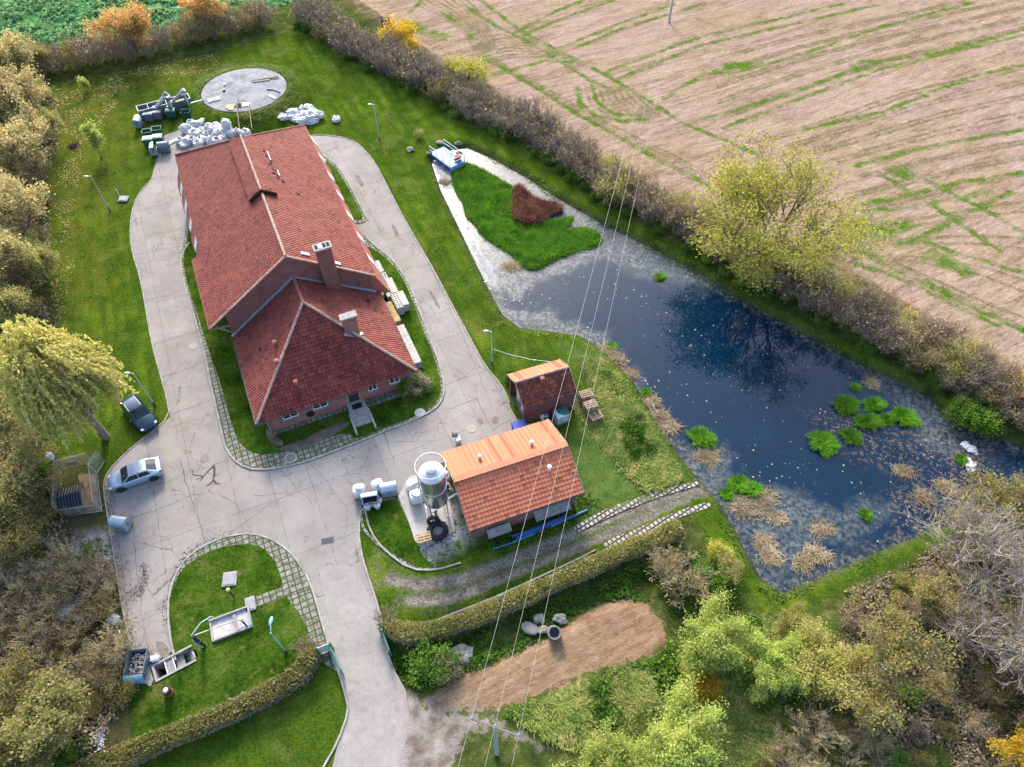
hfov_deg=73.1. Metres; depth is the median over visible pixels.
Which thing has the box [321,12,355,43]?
bare shrub
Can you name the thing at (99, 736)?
rubble heap
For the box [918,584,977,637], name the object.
leafy shrub
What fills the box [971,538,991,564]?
shrub
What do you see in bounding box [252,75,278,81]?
timber planks
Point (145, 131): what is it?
waste bin
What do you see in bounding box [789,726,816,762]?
bare shrub
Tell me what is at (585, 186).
shrub
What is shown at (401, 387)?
shrub
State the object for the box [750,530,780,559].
water tussock
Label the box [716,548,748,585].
leafy shrub
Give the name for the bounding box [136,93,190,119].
steel trough
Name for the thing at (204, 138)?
tied bag
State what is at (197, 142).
tied bag
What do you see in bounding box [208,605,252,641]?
filter bed
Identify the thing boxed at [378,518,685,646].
clipped hedge
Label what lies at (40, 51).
broadleaf tree
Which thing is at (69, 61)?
leafy shrub
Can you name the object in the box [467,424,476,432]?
manhole
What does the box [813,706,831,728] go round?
shrub
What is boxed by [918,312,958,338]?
bare shrub
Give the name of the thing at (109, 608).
leafy shrub
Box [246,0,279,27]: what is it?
bare shrub
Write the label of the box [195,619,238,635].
long pipe
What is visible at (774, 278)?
bare shrub
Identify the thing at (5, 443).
broadleaf tree
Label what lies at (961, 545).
shrub
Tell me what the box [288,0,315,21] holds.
bare shrub
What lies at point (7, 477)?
leafy shrub
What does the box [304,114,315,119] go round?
crumpled sack
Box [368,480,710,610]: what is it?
gravel track
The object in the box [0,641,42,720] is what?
broadleaf tree
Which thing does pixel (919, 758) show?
shrub
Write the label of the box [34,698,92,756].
leafy shrub
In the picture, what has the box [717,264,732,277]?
shrub
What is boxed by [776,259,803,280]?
bare shrub
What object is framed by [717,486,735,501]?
water tussock
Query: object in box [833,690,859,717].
shrub
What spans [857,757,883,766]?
shrub
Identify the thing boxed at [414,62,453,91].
bare shrub
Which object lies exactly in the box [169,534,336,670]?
paved border
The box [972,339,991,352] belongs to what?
shrub
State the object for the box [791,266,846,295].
bare shrub
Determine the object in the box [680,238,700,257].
shrub
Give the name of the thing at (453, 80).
bare shrub
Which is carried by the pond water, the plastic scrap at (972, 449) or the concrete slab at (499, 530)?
the plastic scrap at (972, 449)
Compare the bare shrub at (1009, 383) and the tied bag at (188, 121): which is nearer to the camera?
the bare shrub at (1009, 383)
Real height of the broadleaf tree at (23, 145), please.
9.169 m
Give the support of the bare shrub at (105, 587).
on the ground at (438, 738)
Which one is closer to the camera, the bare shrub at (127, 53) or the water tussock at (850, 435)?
the water tussock at (850, 435)
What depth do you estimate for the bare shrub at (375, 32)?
103.77 m
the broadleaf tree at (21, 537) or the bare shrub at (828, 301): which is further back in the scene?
the bare shrub at (828, 301)
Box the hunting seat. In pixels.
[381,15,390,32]
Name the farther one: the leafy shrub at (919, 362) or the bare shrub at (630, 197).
the bare shrub at (630, 197)
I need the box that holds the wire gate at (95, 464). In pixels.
[88,451,104,473]
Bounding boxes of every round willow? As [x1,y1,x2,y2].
[573,714,656,766]
[639,666,730,766]
[672,582,755,678]
[739,625,811,706]
[767,613,886,712]
[772,597,813,635]
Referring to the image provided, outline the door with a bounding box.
[347,391,359,402]
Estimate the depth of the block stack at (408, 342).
67.81 m
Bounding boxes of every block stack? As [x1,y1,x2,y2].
[375,260,383,272]
[380,272,387,282]
[385,277,397,293]
[385,291,390,301]
[386,301,401,325]
[390,293,404,314]
[396,290,409,311]
[397,324,408,336]
[402,335,414,349]
[408,348,421,368]
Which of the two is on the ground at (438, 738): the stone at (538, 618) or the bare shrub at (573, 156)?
the bare shrub at (573, 156)
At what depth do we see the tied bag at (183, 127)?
90.44 m
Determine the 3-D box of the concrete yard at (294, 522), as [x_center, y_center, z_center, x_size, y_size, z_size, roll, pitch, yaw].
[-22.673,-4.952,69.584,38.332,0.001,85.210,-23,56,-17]
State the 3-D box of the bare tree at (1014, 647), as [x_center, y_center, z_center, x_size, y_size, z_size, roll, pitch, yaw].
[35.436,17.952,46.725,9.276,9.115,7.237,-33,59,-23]
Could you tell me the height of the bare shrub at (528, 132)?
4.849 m
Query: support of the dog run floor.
on the ground at (438, 738)
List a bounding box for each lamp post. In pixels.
[83,175,110,210]
[124,372,155,405]
[269,616,286,652]
[368,104,379,139]
[483,330,492,364]
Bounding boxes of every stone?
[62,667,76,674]
[407,146,413,152]
[448,643,473,659]
[460,654,469,665]
[521,621,537,634]
[533,613,544,623]
[538,625,548,633]
[552,613,566,623]
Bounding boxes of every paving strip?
[573,481,698,531]
[602,502,711,548]
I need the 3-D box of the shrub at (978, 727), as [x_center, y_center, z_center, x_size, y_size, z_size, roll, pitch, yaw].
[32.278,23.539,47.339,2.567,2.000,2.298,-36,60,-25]
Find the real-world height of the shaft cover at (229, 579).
0.195 m
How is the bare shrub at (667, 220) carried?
on the ground at (438, 738)
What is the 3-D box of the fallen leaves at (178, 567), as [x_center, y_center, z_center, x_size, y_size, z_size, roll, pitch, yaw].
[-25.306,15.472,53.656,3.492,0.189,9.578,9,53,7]
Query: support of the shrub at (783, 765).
on the ground at (438, 738)
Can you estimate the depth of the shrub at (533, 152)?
88.45 m
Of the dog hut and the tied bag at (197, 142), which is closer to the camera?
the dog hut
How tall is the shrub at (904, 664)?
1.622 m
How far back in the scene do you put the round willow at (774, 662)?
47.85 m
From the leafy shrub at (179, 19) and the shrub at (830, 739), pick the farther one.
the leafy shrub at (179, 19)
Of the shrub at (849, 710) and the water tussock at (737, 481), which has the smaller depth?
the shrub at (849, 710)
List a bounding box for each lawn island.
[129,544,312,736]
[183,229,440,453]
[326,160,361,219]
[362,499,433,567]
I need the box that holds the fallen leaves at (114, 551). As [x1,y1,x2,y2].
[95,486,139,648]
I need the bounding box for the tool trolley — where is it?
[452,432,460,443]
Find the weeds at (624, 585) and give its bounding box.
[392,551,741,690]
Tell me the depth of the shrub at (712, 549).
54.49 m
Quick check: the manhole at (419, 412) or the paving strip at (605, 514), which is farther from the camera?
the manhole at (419, 412)
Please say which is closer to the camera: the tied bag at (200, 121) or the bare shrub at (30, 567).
the bare shrub at (30, 567)
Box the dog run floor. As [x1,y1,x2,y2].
[76,473,100,514]
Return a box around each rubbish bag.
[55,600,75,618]
[105,613,119,624]
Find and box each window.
[283,411,299,421]
[313,401,328,411]
[367,384,378,392]
[389,377,400,385]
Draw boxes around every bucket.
[364,505,370,510]
[373,502,379,509]
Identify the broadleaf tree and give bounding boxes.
[0,24,37,75]
[0,60,49,123]
[0,91,50,179]
[0,115,28,168]
[0,167,55,243]
[0,225,35,286]
[0,274,34,323]
[0,317,30,363]
[0,380,25,430]
[0,413,59,466]
[0,428,49,529]
[0,494,55,561]
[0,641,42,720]
[0,658,93,766]
[0,696,69,766]
[12,229,59,279]
[21,41,51,70]
[21,102,61,144]
[80,0,154,56]
[175,0,227,28]
[836,644,916,736]
[857,590,966,710]
[908,567,982,623]
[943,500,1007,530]
[952,458,1023,537]
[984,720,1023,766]
[1015,372,1023,395]
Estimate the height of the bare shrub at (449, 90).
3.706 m
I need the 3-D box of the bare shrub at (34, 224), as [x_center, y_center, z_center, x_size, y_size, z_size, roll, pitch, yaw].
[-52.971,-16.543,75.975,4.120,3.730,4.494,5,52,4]
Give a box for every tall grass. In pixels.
[502,607,861,766]
[574,354,684,494]
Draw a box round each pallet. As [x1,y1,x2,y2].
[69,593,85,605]
[415,531,431,543]
[417,532,431,544]
[447,480,454,491]
[570,397,580,409]
[578,388,593,398]
[578,390,592,399]
[583,399,597,409]
[585,400,598,408]
[588,410,602,421]
[589,411,603,421]
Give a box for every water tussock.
[438,176,451,185]
[499,259,523,273]
[596,340,625,356]
[604,341,618,349]
[605,350,629,367]
[622,364,641,383]
[640,387,653,396]
[641,392,662,410]
[650,406,672,426]
[652,272,667,281]
[659,416,683,436]
[684,425,718,450]
[691,444,724,469]
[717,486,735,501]
[724,472,753,493]
[724,488,772,523]
[737,480,767,498]
[750,482,782,508]
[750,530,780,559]
[755,545,788,569]
[760,508,790,529]
[788,553,814,576]
[798,539,836,567]
[805,517,840,538]
[807,428,840,458]
[831,393,861,417]
[837,425,862,447]
[849,381,862,391]
[853,411,889,431]
[857,507,873,521]
[860,376,883,390]
[861,396,889,412]
[879,412,895,425]
[888,405,921,427]
[889,458,917,479]
[910,483,942,510]
[931,474,961,497]
[954,452,968,465]
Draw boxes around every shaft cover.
[117,196,129,201]
[222,571,237,586]
[244,595,255,610]
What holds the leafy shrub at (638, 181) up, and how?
on the ground at (438, 738)
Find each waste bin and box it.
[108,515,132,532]
[132,114,142,128]
[141,128,152,135]
[141,135,153,147]
[142,110,153,122]
[148,142,158,156]
[150,125,162,134]
[151,108,163,120]
[152,133,163,144]
[156,141,170,153]
[164,107,176,118]
[180,108,190,118]
[361,491,378,506]
[380,480,397,497]
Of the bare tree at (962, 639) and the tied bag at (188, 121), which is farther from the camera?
the tied bag at (188, 121)
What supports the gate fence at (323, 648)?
on the lawn at (105, 306)
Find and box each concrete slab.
[486,522,511,538]
[533,500,571,521]
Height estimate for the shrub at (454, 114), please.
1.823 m
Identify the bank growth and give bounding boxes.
[430,168,694,472]
[488,155,984,435]
[718,516,936,601]
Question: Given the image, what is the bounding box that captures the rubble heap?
[80,709,116,759]
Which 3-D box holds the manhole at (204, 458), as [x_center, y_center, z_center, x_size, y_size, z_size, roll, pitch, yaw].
[-26.992,6.590,60.545,0.760,0.034,0.760,1,52,0]
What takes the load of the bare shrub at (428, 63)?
on the ground at (438, 738)
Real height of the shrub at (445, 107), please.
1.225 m
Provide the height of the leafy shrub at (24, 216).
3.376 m
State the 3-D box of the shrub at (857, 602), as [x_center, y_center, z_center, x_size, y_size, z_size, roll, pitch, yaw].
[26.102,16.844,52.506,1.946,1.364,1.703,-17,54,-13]
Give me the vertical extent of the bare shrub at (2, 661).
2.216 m
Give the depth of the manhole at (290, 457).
60.55 m
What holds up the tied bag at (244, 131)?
on the lawn at (105, 306)
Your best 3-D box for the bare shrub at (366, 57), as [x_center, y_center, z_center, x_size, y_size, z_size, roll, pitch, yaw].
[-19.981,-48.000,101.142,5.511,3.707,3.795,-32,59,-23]
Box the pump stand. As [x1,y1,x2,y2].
[191,616,213,648]
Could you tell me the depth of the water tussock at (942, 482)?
59.83 m
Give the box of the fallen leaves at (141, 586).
[126,562,151,600]
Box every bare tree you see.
[892,476,1023,586]
[919,567,1023,674]
[920,487,1023,617]
[967,576,1023,694]
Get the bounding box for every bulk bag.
[352,483,365,498]
[370,478,382,493]
[406,479,418,492]
[409,489,422,504]
[445,470,450,482]
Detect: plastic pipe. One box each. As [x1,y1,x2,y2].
[493,535,531,549]
[512,513,579,542]
[512,515,565,536]
[515,515,572,538]
[519,518,560,535]
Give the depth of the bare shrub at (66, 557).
52.86 m
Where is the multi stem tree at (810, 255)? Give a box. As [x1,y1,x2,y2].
[681,120,905,296]
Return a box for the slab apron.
[143,667,152,685]
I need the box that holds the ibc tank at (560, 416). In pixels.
[552,406,569,425]
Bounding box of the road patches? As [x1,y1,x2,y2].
[147,175,498,666]
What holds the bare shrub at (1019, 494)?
on the lawn at (105, 306)
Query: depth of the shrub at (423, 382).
64.54 m
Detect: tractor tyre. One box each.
[426,515,439,524]
[427,519,448,540]
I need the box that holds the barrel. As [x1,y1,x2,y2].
[160,685,173,697]
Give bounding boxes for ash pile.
[67,142,78,148]
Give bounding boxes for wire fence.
[52,461,62,515]
[56,453,92,468]
[58,505,100,515]
[88,463,102,511]
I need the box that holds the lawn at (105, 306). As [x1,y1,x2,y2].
[43,32,1021,766]
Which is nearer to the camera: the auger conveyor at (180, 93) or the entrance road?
the entrance road
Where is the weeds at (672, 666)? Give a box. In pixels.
[505,612,863,766]
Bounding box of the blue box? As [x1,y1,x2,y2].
[511,419,526,429]
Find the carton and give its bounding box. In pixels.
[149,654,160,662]
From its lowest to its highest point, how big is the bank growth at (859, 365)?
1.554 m
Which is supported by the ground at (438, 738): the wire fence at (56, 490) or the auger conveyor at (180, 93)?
the wire fence at (56, 490)
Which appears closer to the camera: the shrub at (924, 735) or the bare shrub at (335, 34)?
the shrub at (924, 735)
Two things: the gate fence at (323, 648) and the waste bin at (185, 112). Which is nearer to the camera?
the gate fence at (323, 648)
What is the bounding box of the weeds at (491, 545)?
[470,493,601,551]
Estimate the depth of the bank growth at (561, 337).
69.64 m
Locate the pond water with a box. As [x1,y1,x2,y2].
[431,148,1023,592]
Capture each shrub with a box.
[0,104,32,121]
[0,109,18,128]
[0,153,19,177]
[0,310,41,333]
[0,424,40,452]
[0,432,64,531]
[0,476,46,547]
[0,538,28,586]
[0,555,58,607]
[0,560,14,603]
[0,566,49,625]
[0,590,19,635]
[0,611,49,655]
[0,636,32,668]
[0,672,33,723]
[1,262,37,302]
[3,538,53,581]
[3,557,38,584]
[3,588,75,652]
[7,600,33,630]
[8,616,61,662]
[11,451,59,493]
[13,723,65,766]
[14,294,47,317]
[15,215,51,242]
[16,158,51,179]
[17,574,74,624]
[19,211,37,224]
[20,486,65,522]
[21,660,53,687]
[26,628,79,667]
[27,54,48,77]
[29,469,67,495]
[31,532,84,591]
[32,443,61,459]
[32,645,83,686]
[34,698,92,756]
[36,189,52,204]
[37,84,51,99]
[39,41,65,65]
[39,47,66,74]
[40,557,100,598]
[48,743,80,766]
[50,601,96,646]
[53,45,86,71]
[57,33,84,63]
[57,668,84,698]
[58,551,112,593]
[68,635,101,684]
[69,32,101,58]
[69,36,105,66]
[73,583,124,623]
[77,560,122,608]
[79,691,102,719]
[82,607,135,663]
[82,642,131,695]
[87,30,121,54]
[90,32,125,63]
[97,667,141,711]
[111,35,136,51]
[114,37,138,61]
[131,33,161,58]
[148,27,173,52]
[149,23,168,44]
[161,15,186,33]
[162,20,196,46]
[175,9,205,36]
[180,10,215,44]
[194,12,220,28]
[202,14,227,39]
[209,2,237,28]
[215,10,240,34]
[225,2,255,24]
[233,8,260,31]
[242,0,267,20]
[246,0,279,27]
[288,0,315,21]
[288,633,324,656]
[290,3,318,26]
[291,18,303,27]
[296,0,322,15]
[300,22,312,31]
[301,4,334,26]
[304,0,333,14]
[310,14,333,41]
[317,1,343,26]
[319,37,328,42]
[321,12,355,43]
[321,19,356,53]
[326,11,346,28]
[327,26,367,58]
[338,16,362,37]
[340,49,355,60]
[342,23,371,48]
[347,28,376,61]
[355,27,380,42]
[360,60,375,72]
[361,42,385,65]
[363,29,382,49]
[364,37,400,74]
[369,604,397,628]
[370,28,401,52]
[371,41,406,77]
[377,12,418,44]
[389,56,423,83]
[392,37,422,66]
[393,368,427,396]
[396,31,421,52]
[396,80,404,86]
[398,56,433,87]
[401,631,468,689]
[403,47,432,71]
[403,366,433,397]
[404,80,416,94]
[411,48,447,77]
[412,128,423,137]
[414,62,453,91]
[417,382,433,395]
[419,75,453,103]
[423,653,463,686]
[428,63,452,82]
[437,52,465,79]
[439,103,450,110]
[440,64,465,91]
[442,79,464,104]
[446,84,477,111]
[447,105,462,119]
[448,52,491,89]
[450,90,485,121]
[456,68,483,97]
[460,76,490,106]
[471,100,498,128]
[475,82,496,105]
[481,89,509,115]
[488,123,502,137]
[489,100,519,128]
[491,101,534,137]
[497,93,531,117]
[501,366,519,382]
[502,130,515,141]
[515,91,548,129]
[517,108,559,143]
[527,101,566,133]
[529,125,558,154]
[529,147,540,157]
[537,109,566,141]
[537,151,557,166]
[539,125,573,162]
[549,121,582,150]
[554,163,564,173]
[556,130,591,171]
[564,171,582,183]
[571,152,597,177]
[572,134,600,156]
[576,140,602,167]
[577,157,619,184]
[579,180,590,190]
[584,166,618,197]
[588,191,603,200]
[590,168,635,206]
[596,147,632,170]
[601,155,639,188]
[604,195,620,208]
[621,185,646,208]
[622,162,651,196]
[622,207,633,217]
[632,173,661,204]
[633,187,665,224]
[642,179,676,210]
[644,541,719,610]
[645,541,690,588]
[648,191,686,227]
[651,222,666,234]
[664,183,694,221]
[668,206,699,236]
[676,192,723,223]
[677,666,731,705]
[679,207,711,249]
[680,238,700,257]
[690,549,732,597]
[700,223,731,262]
[701,212,725,238]
[701,254,715,264]
[705,538,735,566]
[712,222,745,240]
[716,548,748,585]
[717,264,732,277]
[725,249,745,265]
[726,226,757,261]
[730,249,762,280]
[730,272,750,287]
[736,246,790,291]
[751,280,774,301]
[753,751,776,766]
[757,236,791,262]
[759,255,795,288]
[765,721,805,766]
[770,268,808,303]
[775,755,799,766]
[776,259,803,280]
[779,256,813,287]
[784,698,850,753]
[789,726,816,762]
[790,274,831,311]
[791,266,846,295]
[793,752,829,766]
[807,278,861,326]
[812,310,832,332]
[812,676,849,716]
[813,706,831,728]
[814,745,846,766]
[819,276,867,310]
[823,722,842,746]
[824,712,857,741]
[833,289,878,332]
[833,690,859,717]
[836,602,868,630]
[836,730,877,766]
[840,720,858,740]
[842,592,866,613]
[848,709,898,760]
[849,284,898,320]
[849,675,884,702]
[851,311,906,345]
[855,333,878,358]
[855,727,879,751]
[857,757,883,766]
[858,283,878,302]
[860,275,872,286]
[860,295,886,318]
[861,299,899,328]
[862,321,924,354]
[862,678,890,690]
[862,755,883,766]
[868,741,914,766]
[869,739,900,766]
[872,335,895,353]
[876,288,900,307]
[881,603,905,620]
[883,620,913,649]
[890,309,927,341]
[890,317,927,345]
[890,590,906,606]
[892,656,914,672]
[893,329,945,370]
[893,571,912,588]
[895,677,924,710]
[899,585,948,623]
[901,304,920,320]
[906,715,931,746]
[906,747,937,766]
[911,365,926,374]
[913,564,948,589]
[917,314,973,358]
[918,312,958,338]
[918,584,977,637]
[919,668,956,707]
[921,344,987,384]
[921,577,957,600]
[923,370,948,393]
[930,628,953,650]
[931,666,958,691]
[932,718,959,742]
[934,362,969,392]
[938,320,976,346]
[942,334,995,377]
[943,394,983,423]
[944,356,1012,399]
[946,595,968,612]
[948,502,995,537]
[950,399,1006,439]
[951,389,976,404]
[952,484,983,515]
[954,335,1011,383]
[954,542,973,559]
[961,577,980,595]
[962,706,1001,742]
[964,383,987,397]
[965,601,994,628]
[968,373,1018,410]
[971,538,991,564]
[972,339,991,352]
[973,664,1016,706]
[976,364,1023,405]
[980,357,1013,387]
[981,641,999,657]
[984,699,1015,730]
[989,402,1009,418]
[991,513,1023,543]
[992,656,1023,694]
[993,604,1016,621]
[995,386,1023,427]
[997,478,1023,531]
[997,537,1021,567]
[998,380,1023,414]
[1000,368,1023,410]
[1003,360,1023,388]
[1003,644,1023,678]
[1006,474,1023,511]
[1010,710,1023,734]
[1012,595,1023,617]
[1014,402,1023,430]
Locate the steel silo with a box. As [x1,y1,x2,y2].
[414,452,456,521]
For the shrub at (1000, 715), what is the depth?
47.97 m
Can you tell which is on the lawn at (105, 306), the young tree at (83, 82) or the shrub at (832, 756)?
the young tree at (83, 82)
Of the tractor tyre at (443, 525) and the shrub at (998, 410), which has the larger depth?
the shrub at (998, 410)
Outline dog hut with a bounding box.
[56,484,86,514]
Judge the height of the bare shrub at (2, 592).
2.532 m
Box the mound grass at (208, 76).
[192,61,302,121]
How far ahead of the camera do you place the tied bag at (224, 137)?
89.60 m
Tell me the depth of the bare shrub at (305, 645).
49.87 m
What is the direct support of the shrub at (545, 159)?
on the ground at (438, 738)
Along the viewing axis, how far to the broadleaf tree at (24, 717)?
42.04 m
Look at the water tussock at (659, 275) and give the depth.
75.66 m
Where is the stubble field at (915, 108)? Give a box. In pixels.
[360,0,1023,370]
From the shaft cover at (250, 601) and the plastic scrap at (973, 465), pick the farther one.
the plastic scrap at (973, 465)
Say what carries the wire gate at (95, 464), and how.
attached to the wire fence at (95, 489)
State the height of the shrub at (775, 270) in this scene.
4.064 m
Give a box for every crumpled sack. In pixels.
[277,113,287,120]
[285,108,294,114]
[287,114,295,120]
[292,115,300,122]
[296,116,307,124]
[299,110,309,115]
[304,103,313,109]
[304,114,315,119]
[307,108,316,113]
[307,118,317,124]
[312,110,323,118]
[332,115,340,122]
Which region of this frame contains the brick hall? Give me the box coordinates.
[174,124,417,435]
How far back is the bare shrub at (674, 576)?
52.41 m
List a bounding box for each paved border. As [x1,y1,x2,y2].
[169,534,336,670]
[181,221,442,468]
[326,158,365,222]
[360,497,436,568]
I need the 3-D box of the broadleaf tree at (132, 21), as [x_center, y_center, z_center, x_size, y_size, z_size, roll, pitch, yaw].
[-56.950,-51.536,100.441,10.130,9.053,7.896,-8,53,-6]
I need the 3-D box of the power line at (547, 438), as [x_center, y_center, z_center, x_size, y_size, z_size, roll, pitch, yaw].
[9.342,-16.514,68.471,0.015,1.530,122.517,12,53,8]
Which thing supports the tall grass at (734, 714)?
on the ground at (438, 738)
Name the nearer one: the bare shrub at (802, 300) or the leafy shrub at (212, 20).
the bare shrub at (802, 300)
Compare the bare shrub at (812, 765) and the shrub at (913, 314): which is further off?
the shrub at (913, 314)
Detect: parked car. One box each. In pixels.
[107,456,163,492]
[118,393,157,432]
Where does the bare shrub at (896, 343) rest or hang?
on the ground at (438, 738)
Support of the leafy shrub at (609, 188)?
on the ground at (438, 738)
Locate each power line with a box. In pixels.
[458,2,663,766]
[485,13,667,764]
[512,3,676,762]
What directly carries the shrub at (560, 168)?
on the ground at (438, 738)
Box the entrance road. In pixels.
[320,565,404,766]
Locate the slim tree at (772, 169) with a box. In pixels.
[707,153,775,225]
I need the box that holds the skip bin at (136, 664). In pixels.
[122,648,149,685]
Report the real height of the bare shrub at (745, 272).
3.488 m
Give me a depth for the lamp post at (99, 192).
79.38 m
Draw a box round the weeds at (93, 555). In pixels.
[0,326,124,766]
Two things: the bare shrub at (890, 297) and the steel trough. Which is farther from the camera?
the steel trough
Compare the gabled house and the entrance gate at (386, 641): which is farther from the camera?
the gabled house
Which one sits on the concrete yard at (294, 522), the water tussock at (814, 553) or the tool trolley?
the tool trolley
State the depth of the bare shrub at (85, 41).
101.01 m
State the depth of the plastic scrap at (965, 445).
62.31 m
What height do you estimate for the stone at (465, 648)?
0.311 m
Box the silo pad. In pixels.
[398,474,454,549]
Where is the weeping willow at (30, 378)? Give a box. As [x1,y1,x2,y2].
[0,313,139,451]
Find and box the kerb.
[103,134,595,766]
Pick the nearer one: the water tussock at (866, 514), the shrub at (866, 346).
the water tussock at (866, 514)
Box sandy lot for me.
[419,599,666,712]
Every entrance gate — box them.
[328,643,343,675]
[381,628,391,655]
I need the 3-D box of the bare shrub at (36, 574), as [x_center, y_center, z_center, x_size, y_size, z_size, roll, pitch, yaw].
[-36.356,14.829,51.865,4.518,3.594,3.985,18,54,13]
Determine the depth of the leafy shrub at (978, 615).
51.49 m
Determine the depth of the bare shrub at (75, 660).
48.81 m
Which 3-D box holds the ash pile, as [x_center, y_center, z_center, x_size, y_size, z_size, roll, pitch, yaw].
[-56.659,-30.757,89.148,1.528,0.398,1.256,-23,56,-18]
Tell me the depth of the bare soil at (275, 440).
61.72 m
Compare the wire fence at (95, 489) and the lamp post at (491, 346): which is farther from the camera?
the lamp post at (491, 346)
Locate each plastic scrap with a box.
[960,441,970,450]
[965,461,976,468]
[967,445,976,452]
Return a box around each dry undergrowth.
[0,38,60,287]
[0,285,129,766]
[833,535,1023,766]
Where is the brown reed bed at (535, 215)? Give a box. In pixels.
[511,189,561,223]
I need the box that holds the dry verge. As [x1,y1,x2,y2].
[420,48,1010,385]
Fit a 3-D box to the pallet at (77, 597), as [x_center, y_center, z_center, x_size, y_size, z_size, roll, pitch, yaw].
[-32.993,16.410,52.332,1.200,0.146,0.807,-8,53,-7]
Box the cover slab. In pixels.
[207,96,220,102]
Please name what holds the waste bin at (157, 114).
on the lawn at (105, 306)
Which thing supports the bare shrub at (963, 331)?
on the ground at (438, 738)
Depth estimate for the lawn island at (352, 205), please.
83.44 m
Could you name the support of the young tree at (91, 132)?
on the lawn at (105, 306)
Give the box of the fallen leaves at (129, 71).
[41,54,218,324]
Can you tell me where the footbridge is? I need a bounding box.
[429,139,464,172]
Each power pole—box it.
[470,716,519,755]
[668,0,673,22]
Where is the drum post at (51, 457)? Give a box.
[45,452,63,470]
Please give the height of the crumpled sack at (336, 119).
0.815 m
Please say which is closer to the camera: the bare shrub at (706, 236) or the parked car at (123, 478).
the parked car at (123, 478)
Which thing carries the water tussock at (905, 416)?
on the pond water
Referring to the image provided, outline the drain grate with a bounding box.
[321,537,333,543]
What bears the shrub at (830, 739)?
on the ground at (438, 738)
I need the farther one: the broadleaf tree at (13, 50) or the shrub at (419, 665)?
the broadleaf tree at (13, 50)
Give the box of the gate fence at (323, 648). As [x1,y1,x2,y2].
[315,641,333,652]
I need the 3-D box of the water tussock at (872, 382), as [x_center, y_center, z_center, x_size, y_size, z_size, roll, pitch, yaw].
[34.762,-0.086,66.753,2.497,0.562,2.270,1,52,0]
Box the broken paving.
[255,581,308,606]
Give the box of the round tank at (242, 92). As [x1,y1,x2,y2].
[201,68,286,129]
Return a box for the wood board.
[65,461,78,465]
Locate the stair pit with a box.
[151,645,197,681]
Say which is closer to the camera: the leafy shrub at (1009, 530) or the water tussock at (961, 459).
the leafy shrub at (1009, 530)
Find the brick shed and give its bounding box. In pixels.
[507,359,577,421]
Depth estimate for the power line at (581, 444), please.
50.94 m
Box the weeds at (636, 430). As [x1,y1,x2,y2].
[596,369,657,460]
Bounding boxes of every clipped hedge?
[66,648,320,766]
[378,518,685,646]
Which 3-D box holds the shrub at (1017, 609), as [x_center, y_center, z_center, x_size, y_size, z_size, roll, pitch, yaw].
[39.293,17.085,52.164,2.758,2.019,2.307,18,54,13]
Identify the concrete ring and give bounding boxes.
[547,625,560,639]
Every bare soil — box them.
[266,428,282,445]
[280,422,348,450]
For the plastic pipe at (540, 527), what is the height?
0.210 m
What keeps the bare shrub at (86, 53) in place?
on the ground at (438, 738)
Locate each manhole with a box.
[189,343,197,348]
[200,455,208,461]
[284,452,296,463]
[415,408,424,416]
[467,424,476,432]
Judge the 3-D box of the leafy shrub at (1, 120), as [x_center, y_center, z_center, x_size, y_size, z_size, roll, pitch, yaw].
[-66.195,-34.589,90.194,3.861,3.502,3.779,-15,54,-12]
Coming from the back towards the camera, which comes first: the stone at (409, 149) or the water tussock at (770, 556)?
the stone at (409, 149)
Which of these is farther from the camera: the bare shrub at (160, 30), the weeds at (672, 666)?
the bare shrub at (160, 30)
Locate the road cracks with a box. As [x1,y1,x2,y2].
[132,172,509,640]
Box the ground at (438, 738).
[0,0,1023,766]
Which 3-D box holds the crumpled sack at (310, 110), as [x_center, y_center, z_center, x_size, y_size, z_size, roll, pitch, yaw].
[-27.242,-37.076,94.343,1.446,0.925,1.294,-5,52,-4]
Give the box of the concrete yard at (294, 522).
[104,130,555,766]
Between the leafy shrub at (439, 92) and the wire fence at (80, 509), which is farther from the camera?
the leafy shrub at (439, 92)
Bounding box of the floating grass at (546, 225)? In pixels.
[449,160,604,270]
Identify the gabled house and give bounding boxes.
[440,419,584,538]
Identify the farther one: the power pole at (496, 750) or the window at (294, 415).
the window at (294, 415)
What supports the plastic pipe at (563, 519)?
on the plastic pipe
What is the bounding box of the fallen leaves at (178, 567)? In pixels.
[160,534,219,638]
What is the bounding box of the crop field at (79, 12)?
[0,0,292,48]
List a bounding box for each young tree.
[75,75,90,90]
[79,118,106,157]
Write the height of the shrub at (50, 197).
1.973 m
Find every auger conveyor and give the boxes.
[152,91,168,109]
[164,95,173,107]
[171,88,189,105]
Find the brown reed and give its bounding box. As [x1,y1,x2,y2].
[509,182,566,224]
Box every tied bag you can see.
[175,136,182,144]
[178,123,190,134]
[178,140,189,147]
[182,135,191,145]
[186,119,192,125]
[188,128,201,135]
[189,135,195,143]
[191,120,198,127]
[193,138,203,147]
[197,118,204,125]
[200,136,209,144]
[202,130,210,136]
[204,122,211,129]
[207,125,216,132]
[211,136,222,143]
[212,128,222,135]
[218,135,227,140]
[221,118,231,131]
[226,129,235,138]
[233,127,240,135]
[239,128,250,135]

